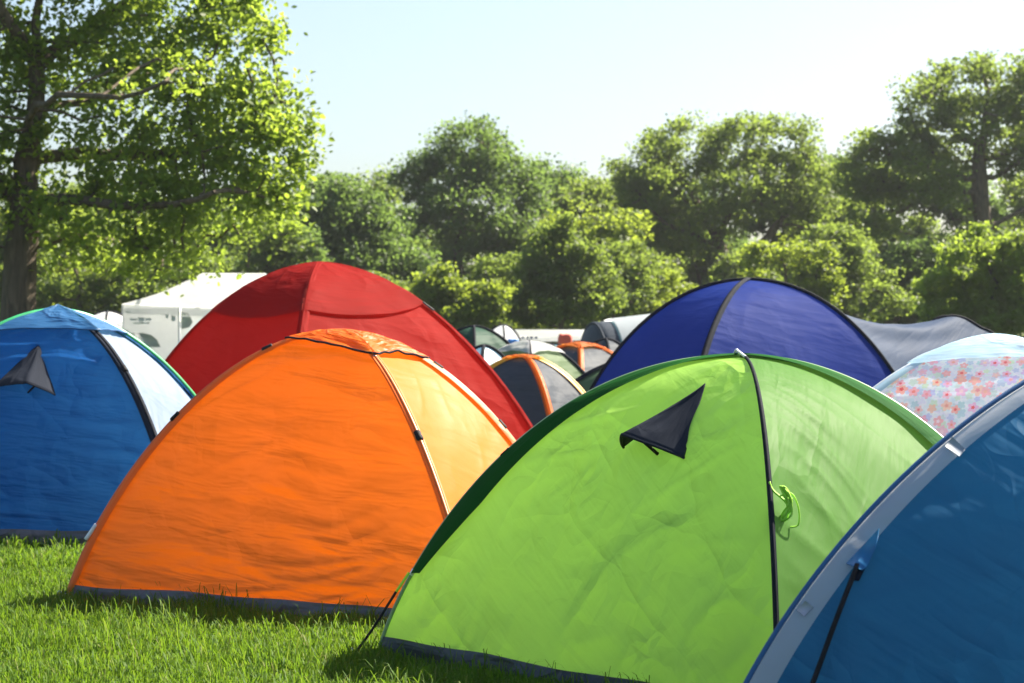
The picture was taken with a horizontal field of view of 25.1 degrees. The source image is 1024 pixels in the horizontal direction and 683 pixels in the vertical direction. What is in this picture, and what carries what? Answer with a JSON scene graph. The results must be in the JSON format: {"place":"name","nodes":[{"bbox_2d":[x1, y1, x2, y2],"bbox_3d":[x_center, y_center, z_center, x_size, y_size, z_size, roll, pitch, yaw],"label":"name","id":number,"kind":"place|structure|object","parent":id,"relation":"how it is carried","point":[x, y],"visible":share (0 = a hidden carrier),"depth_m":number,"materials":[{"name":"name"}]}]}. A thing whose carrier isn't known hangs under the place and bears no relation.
{"place":"outdoors","nodes":[
{"label":"outdoors","id":0,"kind":"place"},
{"bbox_2d":[0,528,649,682],"bbox_3d":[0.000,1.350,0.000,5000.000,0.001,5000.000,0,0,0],"label":"ground","id":1,"kind":"structure","parent":0,"point":[41,546],"depth_m":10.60,"materials":[{"name":"green plant"}]},
{"bbox_2d":[0,238,45,302],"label":"tree","id":2,"kind":"object","parent":1,"relation":"on","point":[1,264],"visible":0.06,"depth_m":84.94,"materials":[{"name":"green plant"}]},
{"bbox_2d":[0,189,96,307],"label":"tree","id":3,"kind":"object","parent":1,"relation":"on","point":[57,271],"visible":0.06,"depth_m":86.73,"materials":[{"name":"green plant"}]},
{"bbox_2d":[0,211,153,313],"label":"tree","id":4,"kind":"object","parent":1,"relation":"on","point":[102,299],"visible":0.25,"depth_m":81.83,"materials":[{"name":"green plant"}]},
{"bbox_2d":[51,181,127,309],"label":"tree","id":5,"kind":"object","parent":1,"relation":"on","point":[71,185],"visible":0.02,"depth_m":110.60,"materials":[{"name":"green plant"}]},
{"bbox_2d":[0,304,195,543],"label":"dome tent","id":6,"kind":"object","parent":1,"relation":"on","point":[91,405],"visible":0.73,"depth_m":15.63,"materials":[{"name":"blue fabric"}]},
{"bbox_2d":[92,310,121,327],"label":"dome tent","id":7,"kind":"object","parent":1,"relation":"on","point":[113,317],"visible":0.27,"depth_m":43.84,"materials":[{"name":"white fabric"}]},
{"bbox_2d":[60,214,188,312],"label":"tree","id":8,"kind":"object","parent":1,"relation":"on","point":[141,229],"visible":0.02,"depth_m":85.17,"materials":[{"name":"green plant"}]},
{"bbox_2d":[100,189,166,232],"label":"tree","id":9,"kind":"object","parent":1,"relation":"on","point":[123,214],"visible":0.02,"depth_m":110.51,"materials":[{"name":"green plant"}]},
{"bbox_2d":[0,0,334,320],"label":"maple tree","id":10,"kind":"object","parent":1,"relation":"on","point":[29,200],"visible":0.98,"depth_m":39.57,"materials":[{"name":"green plant"}]},
{"bbox_2d":[128,242,236,301],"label":"tree","id":11,"kind":"object","parent":1,"relation":"on","point":[154,288],"visible":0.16,"depth_m":82.84,"materials":[{"name":"green plant"}]},
{"bbox_2d":[121,273,265,359],"bbox_3d":[-5.159,0.040,42.657,3.923,2.620,3.078,0,0,-6],"label":"party tent","id":12,"kind":"object","parent":1,"relation":"on","point":[161,324],"visible":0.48,"depth_m":41.10,"materials":[{"name":"white fabric"}]},
{"bbox_2d":[186,187,268,272],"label":"tree","id":13,"kind":"object","parent":1,"relation":"on","point":[222,210],"visible":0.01,"depth_m":112.21,"materials":[{"name":"green plant"}]},
{"bbox_2d":[185,209,317,273],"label":"tree","id":14,"kind":"object","parent":1,"relation":"on","point":[271,242],"visible":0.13,"depth_m":89.98,"materials":[{"name":"green plant"}]},
{"bbox_2d":[207,181,303,272],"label":"tree","id":15,"kind":"object","parent":1,"relation":"on","point":[230,249],"visible":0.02,"depth_m":108.64,"materials":[{"name":"green plant"}]},
{"bbox_2d":[234,223,332,273],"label":"tree","id":16,"kind":"object","parent":1,"relation":"on","point":[313,254],"visible":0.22,"depth_m":91.21,"materials":[{"name":"green plant"}]},
{"bbox_2d":[57,329,515,620],"bbox_3d":[-0.886,0.656,11.950,2.581,1.448,1.528,0,0,30],"label":"dome tent","id":17,"kind":"object","parent":1,"relation":"on","point":[315,469],"visible":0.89,"depth_m":11.59,"materials":[{"name":"orange fabric"}]},
{"bbox_2d":[287,169,388,223],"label":"tree","id":18,"kind":"object","parent":1,"relation":"on","point":[325,175],"visible":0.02,"depth_m":112.47,"materials":[{"name":"green plant"}]},
{"bbox_2d":[165,261,532,439],"bbox_3d":[-1.501,0.353,18.752,2.625,2.014,3.085,0,0,-38],"label":"dome tent","id":19,"kind":"object","parent":1,"relation":"on","point":[238,325],"visible":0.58,"depth_m":18.34,"materials":[{"name":"red fabric"}]},
{"bbox_2d":[286,172,441,291],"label":"broadleaf tree","id":20,"kind":"object","parent":1,"relation":"on","point":[380,245],"visible":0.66,"depth_m":97.15,"materials":[{"name":"green plant"}]},
{"bbox_2d":[322,162,431,250],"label":"tree","id":21,"kind":"object","parent":1,"relation":"on","point":[395,197],"visible":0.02,"depth_m":111.47,"materials":[{"name":"green plant"}]},
{"bbox_2d":[365,269,410,290],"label":"shrub","id":22,"kind":"object","parent":1,"relation":"on","point":[403,284],"visible":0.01,"depth_m":87.25,"materials":[{"name":"green plant"}]},
{"bbox_2d":[387,202,450,265],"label":"tree","id":23,"kind":"object","parent":1,"relation":"on","point":[405,210],"visible":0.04,"depth_m":115.27,"materials":[{"name":"green plant"}]},
{"bbox_2d":[406,261,511,329],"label":"shrub","id":24,"kind":"object","parent":1,"relation":"on","point":[441,292],"visible":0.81,"depth_m":75.52,"materials":[{"name":"green plant"}]},
{"bbox_2d":[377,110,563,288],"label":"broadleaf tree","id":25,"kind":"object","parent":1,"relation":"on","point":[472,175],"visible":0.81,"depth_m":104.94,"materials":[{"name":"green plant"}]},
{"bbox_2d":[457,325,509,348],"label":"dome tent","id":26,"kind":"object","parent":1,"relation":"on","point":[474,335],"visible":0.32,"depth_m":35.83,"materials":[{"name":"green fabric"}]},
{"bbox_2d":[450,213,521,324],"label":"tree","id":27,"kind":"object","parent":1,"relation":"on","point":[467,269],"depth_m":119.68,"materials":[{"name":"green plant"}]},
{"bbox_2d":[474,344,505,364],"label":"dome tent","id":28,"kind":"object","parent":1,"relation":"on","point":[490,354],"visible":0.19,"depth_m":26.93,"materials":[{"name":"white fabric"}]},
{"bbox_2d":[461,252,530,329],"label":"shrub","id":29,"kind":"object","parent":1,"relation":"on","point":[478,272],"visible":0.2,"depth_m":85.49,"materials":[{"name":"green plant"}]},
{"bbox_2d":[492,324,520,340],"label":"dome tent","id":30,"kind":"object","parent":1,"relation":"on","point":[506,331],"visible":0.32,"depth_m":51.90,"materials":[{"name":"white fabric"}]},
{"bbox_2d":[496,282,558,342],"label":"shrub","id":31,"kind":"object","parent":1,"relation":"on","point":[515,327],"visible":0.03,"depth_m":79.73,"materials":[{"name":"green plant"}]},
{"bbox_2d":[463,152,608,329],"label":"tree","id":32,"kind":"object","parent":1,"relation":"on","point":[565,174],"visible":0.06,"depth_m":111.59,"materials":[{"name":"green plant"}]},
{"bbox_2d":[490,354,584,425],"bbox_3d":[0.114,0.745,23.999,1.731,1.230,1.167,0,0,36],"label":"dome tent","id":33,"kind":"object","parent":1,"relation":"on","point":[539,388],"visible":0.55,"depth_m":23.70,"materials":[{"name":"grey fabric"}]},
{"bbox_2d":[498,340,584,378],"bbox_3d":[0.214,0.667,29.000,1.690,1.385,1.650,0,0,43],"label":"dome tent","id":34,"kind":"object","parent":1,"relation":"on","point":[566,363],"visible":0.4,"depth_m":28.87,"materials":[{"name":"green fabric"}]},
{"bbox_2d":[515,330,583,341],"bbox_3d":[0.804,0.530,55.993,2.113,1.640,1.633,0,0,-2],"label":"white canopy","id":35,"kind":"object","parent":1,"relation":"on","point":[540,335],"visible":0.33,"depth_m":55.55,"materials":[{"name":"fabric"}]},
{"bbox_2d":[494,211,630,342],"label":"shrub","id":36,"kind":"object","parent":1,"relation":"on","point":[556,291],"visible":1,"depth_m":77.53,"materials":[{"name":"green plant"}]},
{"bbox_2d":[556,342,612,371],"bbox_3d":[0.916,0.680,31.000,1.749,1.360,1.950,0,0,-41],"label":"dome tent","id":37,"kind":"object","parent":1,"relation":"on","point":[586,356],"visible":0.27,"depth_m":30.72,"materials":[{"name":"grey fabric"}]},
{"bbox_2d":[574,363,604,391],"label":"dome tent","id":38,"kind":"object","parent":1,"relation":"on","point":[585,381],"visible":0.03,"depth_m":26.84,"materials":[{"name":"green fabric"}]},
{"bbox_2d":[526,199,655,342],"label":"tree","id":39,"kind":"object","parent":1,"relation":"on","point":[624,224],"visible":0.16,"depth_m":91.47,"materials":[{"name":"green plant"}]},
{"bbox_2d":[544,175,638,341],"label":"tree","id":40,"kind":"object","parent":1,"relation":"on","point":[587,191],"visible":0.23,"depth_m":108.40,"materials":[{"name":"green plant"}]},
{"bbox_2d":[592,338,619,351],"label":"dome tent","id":41,"kind":"object","parent":1,"relation":"on","point":[611,344],"visible":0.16,"depth_m":34.92,"materials":[{"name":"grey fabric"}]},
{"bbox_2d":[564,238,666,329],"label":"tree","id":42,"kind":"object","parent":1,"relation":"on","point":[640,272],"visible":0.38,"depth_m":81.43,"materials":[{"name":"green plant"}]},
{"bbox_2d":[580,313,650,342],"bbox_3d":[2.908,0.376,39.404,3.700,2.008,3.140,0,0,-13],"label":"tunnel tent","id":43,"kind":"object","parent":1,"relation":"on","point":[619,329],"visible":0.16,"depth_m":38.68,"materials":[{"name":"grey fabric"}]},
{"bbox_2d":[577,170,687,288],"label":"tree","id":44,"kind":"object","parent":1,"relation":"on","point":[669,260],"visible":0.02,"depth_m":109.94,"materials":[{"name":"green plant"}]},
{"bbox_2d":[351,348,942,682],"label":"dome tent","id":45,"kind":"object","parent":1,"relation":"on","point":[690,519],"visible":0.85,"depth_m":8.88,"materials":[{"name":"green fabric"}]},
{"bbox_2d":[604,259,703,316],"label":"tree","id":46,"kind":"object","parent":1,"relation":"on","point":[670,279],"visible":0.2,"depth_m":83.69,"materials":[{"name":"green plant"}]},
{"bbox_2d":[640,182,742,291],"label":"tree","id":47,"kind":"object","parent":1,"relation":"on","point":[697,272],"visible":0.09,"depth_m":113.81,"materials":[{"name":"green plant"}]},
{"bbox_2d":[659,229,725,281],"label":"tree","id":48,"kind":"object","parent":1,"relation":"on","point":[688,256],"visible":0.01,"depth_m":118.63,"materials":[{"name":"green plant"}]},
{"bbox_2d":[597,108,857,273],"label":"broadleaf tree","id":49,"kind":"object","parent":1,"relation":"on","point":[664,174],"visible":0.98,"depth_m":103.12,"materials":[{"name":"green plant"}]},
{"bbox_2d":[677,227,780,285],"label":"tree","id":50,"kind":"object","parent":1,"relation":"on","point":[743,239],"depth_m":117.83,"materials":[{"name":"green plant"}]},
{"bbox_2d":[703,246,783,283],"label":"tree","id":51,"kind":"object","parent":1,"relation":"on","point":[725,270],"visible":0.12,"depth_m":94.95,"materials":[{"name":"green plant"}]},
{"bbox_2d":[707,181,811,282],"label":"tree","id":52,"kind":"object","parent":1,"relation":"on","point":[759,227],"visible":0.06,"depth_m":112.58,"materials":[{"name":"green plant"}]},
{"bbox_2d":[589,277,993,389],"bbox_3d":[3.135,0.407,22.511,4.892,2.044,2.226,0,0,-29],"label":"dome tent","id":53,"kind":"object","parent":1,"relation":"on","point":[766,316],"visible":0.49,"depth_m":21.72,"materials":[{"name":"blue fabric"}]},
{"bbox_2d":[735,233,854,310],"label":"tree","id":54,"kind":"object","parent":1,"relation":"on","point":[756,255],"visible":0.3,"depth_m":83.52,"materials":[{"name":"green plant"}]},
{"bbox_2d":[768,153,895,315],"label":"tree","id":55,"kind":"object","parent":1,"relation":"on","point":[825,157],"visible":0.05,"depth_m":110.70,"materials":[{"name":"green plant"}]},
{"bbox_2d":[773,155,927,320],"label":"tree","id":56,"kind":"object","parent":1,"relation":"on","point":[874,244],"visible":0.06,"depth_m":108.11,"materials":[{"name":"green plant"}]},
{"bbox_2d":[782,221,923,322],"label":"tree","id":57,"kind":"object","parent":1,"relation":"on","point":[854,254],"visible":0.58,"depth_m":85.19,"materials":[{"name":"green plant"}]},
{"bbox_2d":[743,380,1023,682],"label":"dome tent","id":58,"kind":"object","parent":1,"relation":"on","point":[917,576],"visible":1,"depth_m":6.38,"materials":[{"name":"blue fabric"}]},
{"bbox_2d":[843,235,975,323],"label":"tree","id":59,"kind":"object","parent":1,"relation":"on","point":[912,260],"visible":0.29,"depth_m":89.10,"materials":[{"name":"green plant"}]},
{"bbox_2d":[865,159,969,320],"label":"tree","id":60,"kind":"object","parent":1,"relation":"on","point":[904,206],"visible":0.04,"depth_m":112.11,"materials":[{"name":"green plant"}]},
{"bbox_2d":[823,46,1023,280],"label":"broadleaf tree","id":61,"kind":"object","parent":1,"relation":"on","point":[924,150],"visible":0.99,"depth_m":94.55,"materials":[{"name":"green plant"}]},
{"bbox_2d":[904,212,947,236],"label":"tree","id":62,"kind":"object","parent":1,"relation":"on","point":[925,219],"visible":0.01,"depth_m":114.89,"materials":[{"name":"green plant"}]},
{"bbox_2d":[890,227,995,321],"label":"tree","id":63,"kind":"object","parent":1,"relation":"on","point":[941,234],"visible":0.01,"depth_m":92.08,"materials":[{"name":"green plant"}]},
{"bbox_2d":[872,333,1023,436],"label":"dome tent","id":64,"kind":"object","parent":1,"relation":"on","point":[944,390],"visible":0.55,"depth_m":12.59,"materials":[{"name":"fabric"}]},
{"bbox_2d":[881,163,1019,275],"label":"tree","id":65,"kind":"object","parent":1,"relation":"on","point":[955,217],"visible":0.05,"depth_m":111.43,"materials":[{"name":"green plant"}]},
{"bbox_2d":[909,219,1023,334],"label":"shrub","id":66,"kind":"object","parent":1,"relation":"on","point":[998,307],"visible":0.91,"depth_m":67.67,"materials":[{"name":"green plant"}]},
{"bbox_2d":[952,185,1023,336],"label":"tree","id":67,"kind":"object","parent":1,"relation":"on","point":[1001,229],"visible":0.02,"depth_m":116.81,"materials":[{"name":"green plant"}]},
{"bbox_2d":[989,171,1023,325],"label":"tree","id":68,"kind":"object","parent":1,"relation":"on","point":[1003,187],"visible":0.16,"depth_m":110.93,"materials":[{"name":"green plant"}]},
{"bbox_2d":[989,224,1023,284],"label":"tree","id":69,"kind":"object","parent":1,"relation":"on","point":[1007,238],"depth_m":69.31,"materials":[{"name":"green plant"}]},
{"bbox_2d":[0,0,1023,335],"label":"sky","id":70,"kind":"structure","parent":0,"point":[579,80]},
{"bbox_2d":[507,339,518,342],"bbox_3d":[0.021,0.649,50.000,0.261,1.417,0.418,0,0,-6],"label":"covered pile","id":71,"kind":"object","parent":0,"point":[512,340],"visible":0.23,"depth_m":49.83,"materials":[{"name":"blue fabric"}]},
{"bbox_2d":[558,334,571,343],"bbox_3d":[1.244,0.589,54.000,0.346,1.543,0.418,0,0,-6],"label":"covered pile","id":72,"kind":"object","parent":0,"point":[564,338],"visible":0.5,"depth_m":53.82,"materials":[{"name":"red fabric"}]}
]}

